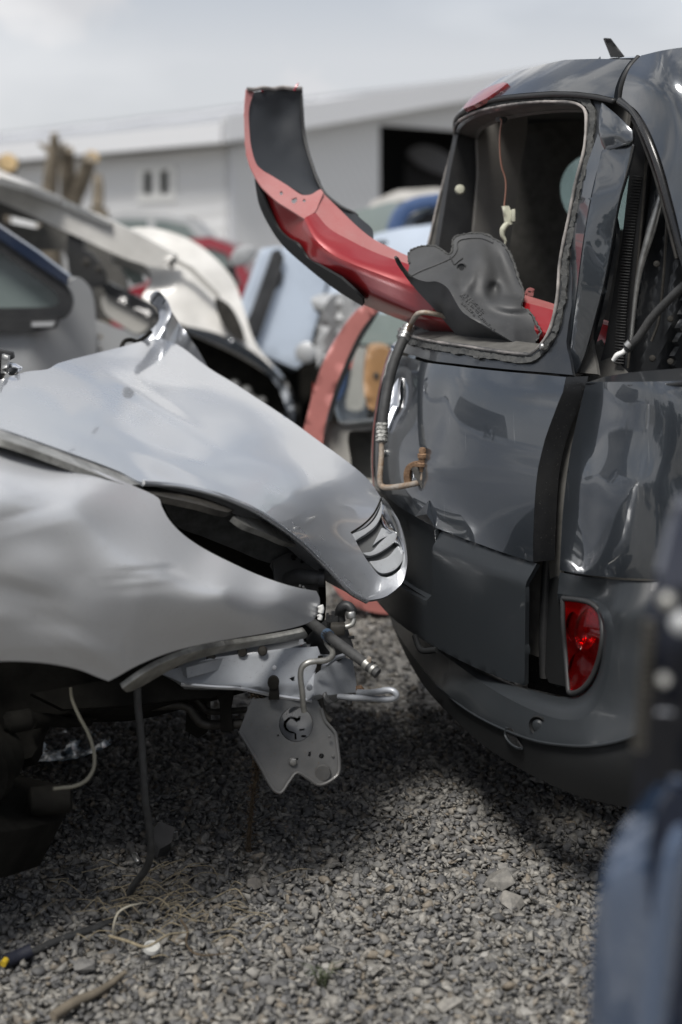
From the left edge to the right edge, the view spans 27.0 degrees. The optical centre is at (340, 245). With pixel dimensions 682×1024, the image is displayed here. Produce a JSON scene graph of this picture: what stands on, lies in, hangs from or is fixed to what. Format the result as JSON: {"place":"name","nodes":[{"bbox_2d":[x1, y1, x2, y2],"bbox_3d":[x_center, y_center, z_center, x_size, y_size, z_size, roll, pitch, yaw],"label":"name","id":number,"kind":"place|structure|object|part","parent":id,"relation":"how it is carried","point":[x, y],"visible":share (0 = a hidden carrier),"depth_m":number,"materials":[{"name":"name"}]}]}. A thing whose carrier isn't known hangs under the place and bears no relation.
{"place":"outdoors","nodes":[
{"label":"outdoors","id":0,"kind":"place"},
{"bbox_2d":[0,69,523,257],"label":"warehouse","id":1,"kind":"structure","parent":0,"point":[194,164],"depth_m":37.16,"materials":[{"name":"white"}]},
{"bbox_2d":[137,165,175,202],"bbox_3d":[-4.755,-1.580,36.753,0.100,0.920,1.700,0,0,-42],"label":"window","id":2,"kind":"structure","parent":1,"relation":"in","point":[155,183],"depth_m":36.68,"materials":[{"name":"white glass"}]},
{"bbox_2d":[405,145,448,189],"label":"stacked panel","id":3,"kind":"object","parent":1,"relation":"in","point":[425,166],"visible":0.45,"depth_m":41.23,"materials":[{"name":"grey metal"}]},
{"bbox_2d":[0,346,626,1023],"bbox_3d":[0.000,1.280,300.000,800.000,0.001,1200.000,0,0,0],"label":"ground","id":4,"kind":"structure","parent":0,"point":[406,704],"depth_m":2.80,"materials":[{"name":"grey gravel"}]},
{"bbox_2d":[0,153,18,222],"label":"pollarded tree","id":5,"kind":"object","parent":4,"relation":"on","point":[9,163],"visible":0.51,"depth_m":17.88,"materials":[{"name":"grey plant"}]},
{"bbox_2d":[0,225,95,378],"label":"silver sedan","id":6,"kind":"object","parent":4,"relation":"on","point":[47,314],"visible":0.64,"depth_m":5.63,"materials":[{"name":"grey paint"}]},
{"bbox_3d":[-1.267,0.095,5.610,0.432,0.420,0.080,0,0,0],"label":"window frame","id":7,"kind":"part","parent":6,"relation":"part of","materials":[{"name":"black plastic"}]},
{"bbox_2d":[36,132,65,267],"bbox_3d":[-3.904,-0.106,18.934,0.425,2.772,0.560,0,0,0],"label":"pollarded tree","id":8,"kind":"object","parent":4,"relation":"on","point":[54,148],"visible":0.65,"depth_m":18.82,"materials":[{"name":"grey plant"}]},
{"bbox_2d":[38,728,117,761],"bbox_3d":[-0.697,1.280,3.715,0.242,0.089,0.585,0,0,-6],"label":"plastic sheet","id":9,"kind":"object","parent":4,"relation":"on","point":[72,750],"visible":0.36,"depth_m":3.55,"materials":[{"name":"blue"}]},
{"bbox_2d":[60,146,98,206],"bbox_3d":[-3.603,-0.032,19.423,0.605,2.624,0.580,0,0,0],"label":"pollarded tree","id":10,"kind":"object","parent":4,"relation":"on","point":[73,187],"visible":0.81,"depth_m":19.29,"materials":[{"name":"brown plant"}]},
{"bbox_2d":[73,957,95,974],"bbox_3d":[-0.451,1.262,2.498,0.039,0.021,0.046,0,0,-20],"label":"stone","id":11,"kind":"object","parent":4,"relation":"on","point":[82,966],"visible":1,"depth_m":2.48,"materials":[{"name":"grey stone"}]},
{"bbox_2d":[88,173,111,338],"bbox_3d":[-3.249,0.155,19.000,0.425,2.250,0.425,0,0,30],"label":"pollarded tree","id":12,"kind":"object","parent":4,"relation":"on","point":[98,198],"visible":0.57,"depth_m":18.98,"materials":[{"name":"grey plant"}]},
{"bbox_2d":[0,170,302,428],"bbox_3d":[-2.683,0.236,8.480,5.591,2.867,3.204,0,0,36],"label":"stripped white car","id":13,"kind":"object","parent":4,"relation":"on","point":[192,282],"visible":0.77,"depth_m":7.22,"materials":[{"name":"paint"}]},
{"bbox_2d":[224,246,256,288],"bbox_3d":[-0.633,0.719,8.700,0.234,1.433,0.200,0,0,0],"label":"door mirror","id":14,"kind":"object","parent":13,"relation":"attached to","point":[242,255],"depth_m":8.60,"materials":[{"name":"grey paint"}]},
{"bbox_2d":[241,246,325,401],"bbox_3d":[-0.369,0.692,8.384,0.576,1.371,0.732,0,0,0],"label":"upended car door","id":15,"kind":"structure","parent":13,"relation":"attached to","point":[284,285],"depth_m":8.16,"materials":[{"name":"blue paint"}]},
{"bbox_2d":[62,213,255,287],"bbox_3d":[-2.492,0.418,19.775,3.280,1.724,1.630,0,0,0],"label":"grey hatchback","id":16,"kind":"object","parent":4,"relation":"on","point":[188,227],"visible":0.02,"depth_m":19.05,"materials":[{"name":"paint"}]},
{"bbox_3d":[-3.100,-0.110,19.055,1.016,0.471,0.010,0,0,0],"label":"side window","id":17,"kind":"part","parent":16,"relation":"part of","materials":[{"name":"grey glass"}]},
{"bbox_3d":[-2.117,-0.110,19.055,0.754,0.471,0.010,0,0,0],"label":"side window","id":18,"kind":"part","parent":16,"relation":"part of","materials":[{"name":"grey glass"}]},
{"bbox_2d":[112,237,253,335],"bbox_3d":[-1.430,0.600,14.275,1.503,1.360,1.630,0,0,0],"label":"wine red car","id":19,"kind":"object","parent":4,"relation":"on","point":[220,250],"visible":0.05,"depth_m":13.53,"materials":[{"name":"red paint"}]},
{"bbox_3d":[-1.163,0.205,13.555,0.447,0.364,0.010,0,0,0],"label":"side window","id":20,"kind":"part","parent":19,"relation":"part of","materials":[{"name":"grey glass"}]},
{"bbox_2d":[0,291,406,968],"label":"wrecked silver car","id":21,"kind":"object","parent":4,"relation":"on","point":[186,529],"visible":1,"depth_m":2.79,"materials":[{"name":"paint"},{"name":"black rubber"},{"name":"bare metal"}]},
{"bbox_2d":[233,692,263,853],"bbox_3d":[-0.175,1.090,2.904,0.069,0.411,0.207,0,0,-12],"label":"dry weed","id":22,"kind":"object","parent":4,"relation":"on","point":[250,821],"visible":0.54,"depth_m":2.93,"materials":[{"name":"brown plant"}]},
{"bbox_2d":[300,283,328,428],"bbox_3d":[-0.171,0.654,9.250,0.478,1.218,0.700,0,0,0],"label":"black scrap stack","id":23,"kind":"object","parent":4,"relation":"on","point":[309,372],"visible":0.09,"depth_m":8.90,"materials":[{"name":"black metal"}]},
{"bbox_2d":[311,293,360,436],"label":"grey wrecked wing","id":24,"kind":"structure","parent":4,"relation":"on","point":[335,311],"depth_m":6.90,"materials":[{"name":"grey metal"}]},
{"bbox_2d":[295,342,315,362],"bbox_3d":[-0.195,0.596,7.944,0.120,0.118,0.122,0,0,0],"label":"round headlamp","id":25,"kind":"object","parent":24,"relation":"attached to","point":[305,352],"visible":0.97,"depth_m":7.89,"materials":[{"name":"white glass"}]},
{"bbox_2d":[303,305,415,613],"bbox_3d":[0.181,0.731,5.195,0.623,1.054,0.710,0,0,0],"label":"red car tailgate","id":26,"kind":"object","parent":4,"relation":"on","point":[345,387],"visible":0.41,"depth_m":4.88,"materials":[{"name":"red metal"}]},
{"bbox_2d":[326,193,440,293],"bbox_3d":[0.399,0.427,8.780,1.002,1.545,1.840,0,0,0],"label":"pale blue car","id":27,"kind":"object","parent":4,"relation":"on","point":[394,226],"visible":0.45,"depth_m":9.20,"materials":[{"name":"grey paint"}]},
{"bbox_2d":[368,188,439,215],"bbox_3d":[0.780,0.315,16.775,2.580,1.930,1.630,0,0,0],"label":"white estate","id":28,"kind":"object","parent":4,"relation":"on","point":[398,197],"visible":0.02,"depth_m":16.09,"materials":[{"name":"paint"}]},
{"bbox_2d":[437,996,462,1012],"bbox_3d":[0.182,1.262,2.365,0.045,0.018,0.027,-6,10,-12],"label":"stone","id":29,"kind":"object","parent":4,"relation":"on","point":[449,1004],"visible":1,"depth_m":2.36,"materials":[{"name":"beige stone"}]},
{"bbox_2d":[484,867,516,890],"bbox_3d":[0.316,1.259,2.833,0.066,0.033,0.060,-6,9,0],"label":"stone","id":30,"kind":"object","parent":4,"relation":"on","point":[502,879],"visible":1,"depth_m":2.81,"materials":[{"name":"grey stone"}]},
{"bbox_2d":[371,38,681,807],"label":"wrecked van","id":31,"kind":"object","parent":4,"relation":"on","point":[532,514],"visible":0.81,"depth_m":2.92,"materials":[{"name":"paint"}]},
{"bbox_2d":[375,310,444,489],"bbox_3d":[0.173,0.359,3.318,0.184,0.415,0.183,0,0,37],"label":"air conditioning pipe","id":32,"kind":"object","parent":31,"relation":"attached to","point":[405,334],"visible":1,"depth_m":3.33,"materials":[{"name":"metal"}]},
{"bbox_2d":[244,83,608,344],"bbox_3d":[0.187,-0.070,3.457,0.252,0.762,1.320,0,0,-40],"label":"torn off bumper","id":33,"kind":"object","parent":31,"relation":"attached to","point":[322,234],"visible":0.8,"depth_m":3.67,"materials":[{"name":"red paint"}]},
{"bbox_2d":[394,231,541,342],"bbox_3d":[0.310,0.103,3.283,0.402,0.272,0.222,0,0,40],"label":"moulded liner","id":34,"kind":"object","parent":31,"relation":"in","point":[469,284],"visible":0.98,"depth_m":3.27,"materials":[{"name":"grey plastic"}]},
{"bbox_3d":[1.047,-0.120,4.388,0.880,0.400,0.004,0,0,-12],"label":"side window","id":35,"kind":"part","parent":31,"relation":"part of","materials":[{"name":"green glass"}]},
{"bbox_2d":[588,495,681,1023],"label":"dark blue wreck","id":36,"kind":"object","parent":4,"relation":"on","point":[635,974],"visible":1,"depth_m":1.22,"materials":[{"name":"grey paint"}]},
{"bbox_2d":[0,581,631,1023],"bbox_3d":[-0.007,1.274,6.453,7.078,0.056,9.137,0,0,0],"label":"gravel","id":37,"kind":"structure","parent":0,"point":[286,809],"depth_m":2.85,"materials":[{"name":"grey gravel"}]},
{"bbox_2d":[50,970,126,1020],"bbox_3d":[-0.424,1.251,2.380,0.028,0.032,0.150,0,0,43],"label":"stick","id":38,"kind":"object","parent":37,"relation":"on","point":[67,1006],"visible":1,"depth_m":2.37,"materials":[{"name":"brown wood"}]},
{"bbox_2d":[112,902,145,939],"bbox_3d":[-0.383,1.230,2.608,0.023,0.058,0.101,0,0,33],"label":"dry root","id":39,"kind":"object","parent":37,"relation":"on","point":[115,918],"visible":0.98,"depth_m":2.57,"materials":[{"name":"beige plant"}]},
{"bbox_2d":[126,842,140,863],"bbox_3d":[-0.426,1.247,2.922,0.018,0.029,0.056,0,0,-29],"label":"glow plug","id":40,"kind":"object","parent":37,"relation":"on","point":[130,847],"visible":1,"depth_m":2.92,"materials":[{"name":"metal"}]},
{"bbox_2d":[108,932,188,947],"bbox_3d":[-0.348,1.238,2.536,0.146,0.025,0.097,0,0,0],"label":"dry root","id":41,"kind":"object","parent":37,"relation":"on","point":[134,943],"visible":1,"depth_m":2.53,"materials":[{"name":"plant"}]},
{"bbox_2d":[143,940,159,955],"bbox_3d":[-0.337,1.250,2.531,0.031,0.015,0.031,0,0,0],"label":"bottle cap","id":42,"kind":"object","parent":37,"relation":"on","point":[153,950],"visible":0.82,"depth_m":2.53,"materials":[{"name":"grey plastic"}]},
{"bbox_2d":[153,822,178,858],"bbox_3d":[-0.373,1.238,2.981,0.060,0.051,0.162,0,0,-10],"label":"black plastic shard","id":43,"kind":"object","parent":37,"relation":"on","point":[164,833],"visible":0.84,"depth_m":2.96,"materials":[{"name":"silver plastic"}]},
{"bbox_2d":[34,859,314,957],"bbox_3d":[-0.330,1.242,2.684,0.512,0.040,0.367,0,0,8],"label":"straw","id":44,"kind":"object","parent":37,"relation":"on","point":[155,898],"visible":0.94,"depth_m":2.71,"materials":[{"name":"beige plant"}]},
{"bbox_2d":[184,963,201,974],"bbox_3d":[-0.259,1.262,2.478,0.024,0.017,0.036,0,0,11],"label":"stone","id":45,"kind":"object","parent":37,"relation":"on","point":[193,969],"visible":1,"depth_m":2.47,"materials":[{"name":"beige stone"}]},
{"bbox_2d":[180,919,228,955],"bbox_3d":[-0.263,1.245,2.546,0.052,0.018,0.136,0,0,-45],"label":"dry root","id":46,"kind":"object","parent":37,"relation":"on","point":[186,938],"visible":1,"depth_m":2.52,"materials":[{"name":"brown plant"}]},
{"bbox_2d":[246,876,261,889],"bbox_3d":[-0.171,1.262,2.813,0.032,0.015,0.031,9,6,2],"label":"stone","id":47,"kind":"object","parent":37,"relation":"on","point":[254,882],"visible":1,"depth_m":2.81,"materials":[{"name":"grey stone"}]},
{"bbox_2d":[301,960,345,988],"bbox_3d":[-0.026,1.252,2.435,0.081,0.037,0.059,0,0,-15],"label":"grass tuft","id":48,"kind":"object","parent":37,"relation":"on","point":[321,977],"visible":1,"depth_m":2.44,"materials":[{"name":"green plant"}]},
{"bbox_2d":[497,862,508,869],"bbox_3d":[0.330,1.262,2.890,0.023,0.014,0.036,0,0,1],"label":"stone","id":49,"kind":"object","parent":37,"relation":"on","point":[501,865],"visible":0.79,"depth_m":2.88,"materials":[{"name":"grey stone"}]},
{"bbox_2d":[499,890,524,911],"bbox_3d":[0.328,1.261,2.736,0.050,0.022,0.055,9,8,14],"label":"stone","id":50,"kind":"object","parent":37,"relation":"on","point":[508,899],"visible":1,"depth_m":2.73,"materials":[{"name":"grey stone"}]},
{"bbox_2d":[529,777,543,783],"bbox_3d":[0.463,1.262,3.354,0.033,0.017,0.032,0,0,-10],"label":"stone","id":51,"kind":"object","parent":37,"relation":"on","point":[535,779],"visible":0.71,"depth_m":3.34,"materials":[{"name":"grey stone"}]},
{"bbox_2d":[0,0,681,132],"label":"sky","id":52,"kind":"structure","parent":0,"point":[63,62],"materials":[{"name":"white"}]}
]}

